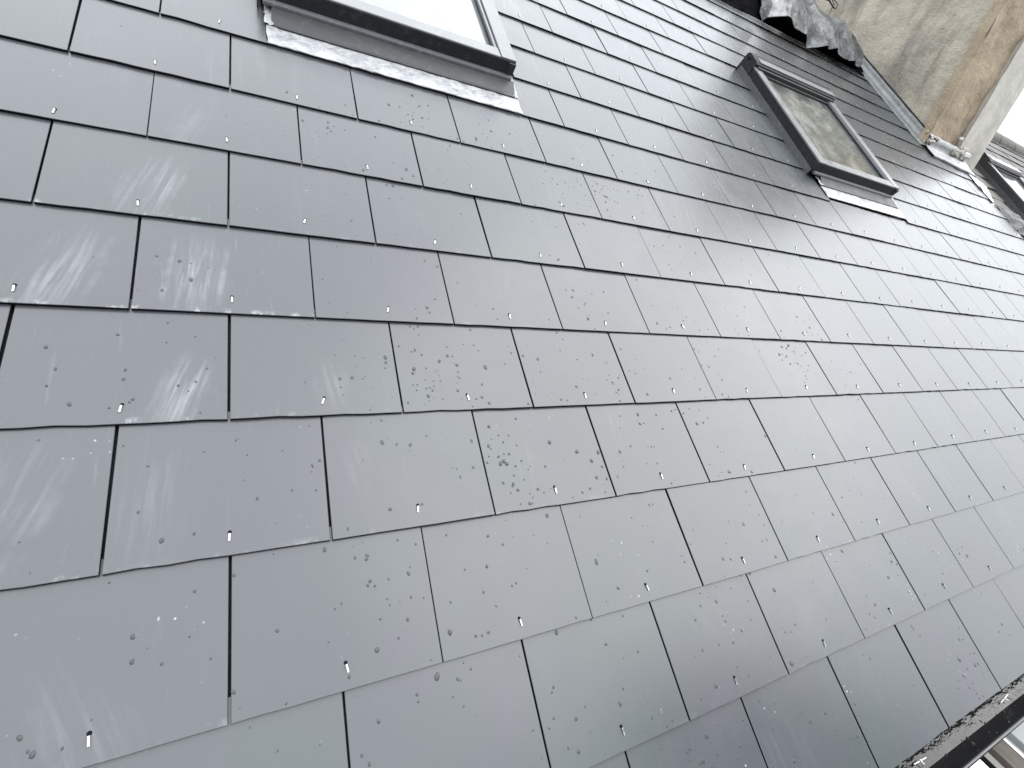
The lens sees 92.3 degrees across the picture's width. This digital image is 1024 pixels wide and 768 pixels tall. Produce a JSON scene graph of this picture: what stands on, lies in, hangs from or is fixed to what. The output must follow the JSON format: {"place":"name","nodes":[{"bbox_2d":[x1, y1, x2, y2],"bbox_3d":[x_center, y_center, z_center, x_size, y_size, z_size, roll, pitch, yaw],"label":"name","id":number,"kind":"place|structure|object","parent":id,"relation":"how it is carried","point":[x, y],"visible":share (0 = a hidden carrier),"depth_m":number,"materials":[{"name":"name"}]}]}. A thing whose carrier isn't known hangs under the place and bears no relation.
{"place":"outdoors","nodes":[
{"label":"outdoors","id":0,"kind":"place"},
{"bbox_2d":[969,174,993,202],"bbox_3d":[4.228,-1.679,4.359,0.470,0.213,0.303,-1,31,-28],"label":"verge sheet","id":1,"kind":"object","parent":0,"point":[982,186],"visible":0.93,"depth_m":4.30,"materials":[{"name":"white plastic"}]},
{"bbox_2d":[980,756,995,767],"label":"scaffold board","id":2,"kind":"object","parent":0,"point":[986,761],"depth_m":2.37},
{"bbox_2d":[970,760,988,767],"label":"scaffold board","id":3,"kind":"object","parent":2,"relation":"on","point":[979,764],"depth_m":2.24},
{"bbox_2d":[984,737,1023,767],"bbox_3d":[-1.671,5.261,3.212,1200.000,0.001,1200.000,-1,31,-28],"label":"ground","id":4,"kind":"structure","parent":0,"point":[993,761],"depth_m":7.19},
{"bbox_3d":[2.935,2.982,3.968,13.500,5.349,0.345,-1,31,-28],"label":"house wall","id":5,"kind":"object","parent":4,"relation":"on","visible":0},
{"bbox_2d":[0,0,1023,767],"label":"slate roof","id":6,"kind":"structure","parent":5,"relation":"on","point":[128,150],"depth_m":1.07,"materials":[{"name":"black stone"}]},
{"bbox_2d":[257,0,522,113],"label":"skylight","id":7,"kind":"object","parent":6,"relation":"on","point":[461,48],"visible":0.99,"depth_m":1.55,"materials":[{"name":"grey metal"}]},
{"bbox_2d":[16,25,1012,767],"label":"raindrops","id":8,"kind":"object","parent":6,"relation":"on","point":[132,637],"visible":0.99,"depth_m":1.00,"materials":[{"name":"grey"}]},
{"bbox_2d":[721,0,864,75],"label":"membrane","id":9,"kind":"object","parent":6,"relation":"on","point":[784,25],"visible":0.3,"depth_m":3.91,"materials":[{"name":"black plastic"}]},
{"bbox_2d":[760,0,863,66],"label":"plastic sheet","id":10,"kind":"object","parent":6,"relation":"on","point":[814,23],"visible":1,"depth_m":3.96,"materials":[{"name":"grey plastic"}]},
{"bbox_2d":[735,52,905,218],"bbox_3d":[1.852,-1.459,2.922,0.888,0.152,1.062,-1,62,-28],"label":"skylight","id":11,"kind":"object","parent":6,"relation":"on","point":[821,137],"visible":0.96,"depth_m":2.85,"materials":[{"name":"grey metal"}]},
{"bbox_2d":[815,0,1023,177],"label":"chimney stack","id":12,"kind":"object","parent":6,"relation":"on","point":[944,79],"visible":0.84,"depth_m":4.14,"materials":[{"name":"beige"}]},
{"bbox_2d":[826,0,837,14],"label":"cable","id":13,"kind":"object","parent":12,"relation":"attached to","point":[830,2],"visible":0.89,"depth_m":4.53,"materials":[{"name":"grey"}]},
{"bbox_2d":[895,674,1023,767],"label":"gutter","id":14,"kind":"object","parent":5,"relation":"attached to","point":[970,738],"visible":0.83,"depth_m":1.25,"materials":[{"name":"black plastic"}]},
{"bbox_2d":[972,132,1023,229],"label":"neighbour roof","id":15,"kind":"structure","parent":5,"relation":"on","point":[1001,147],"depth_m":6.05,"materials":[{"name":"stone"}]},
{"bbox_2d":[975,153,1023,219],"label":"skylight","id":16,"kind":"object","parent":15,"relation":"on","point":[1005,180],"visible":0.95,"depth_m":4.82,"materials":[{"name":"metal"}]},
{"bbox_3d":[4.295,-1.137,4.088,0.200,0.217,0.349,-1,31,-28],"label":"membrane","id":17,"kind":"object","parent":15,"relation":"attached to","visible":0},
{"bbox_2d":[995,203,1023,235],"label":"plastic scrap","id":18,"kind":"object","parent":17,"relation":"on","point":[1015,220],"visible":0.98,"depth_m":4.11,"materials":[{"name":"grey plastic"}]},
{"bbox_2d":[988,738,1023,767],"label":"scaffold board","id":19,"kind":"object","parent":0,"point":[1005,753],"depth_m":2.30,"materials":[{"name":"wood"}]},
{"bbox_2d":[997,89,1023,145],"label":"sky","id":20,"kind":"structure","parent":0,"point":[1012,127],"materials":[{"name":"white"}]},
{"bbox_2d":[1007,722,1023,751],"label":"scaffold board","id":21,"kind":"object","parent":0,"point":[1016,736],"depth_m":2.37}
]}

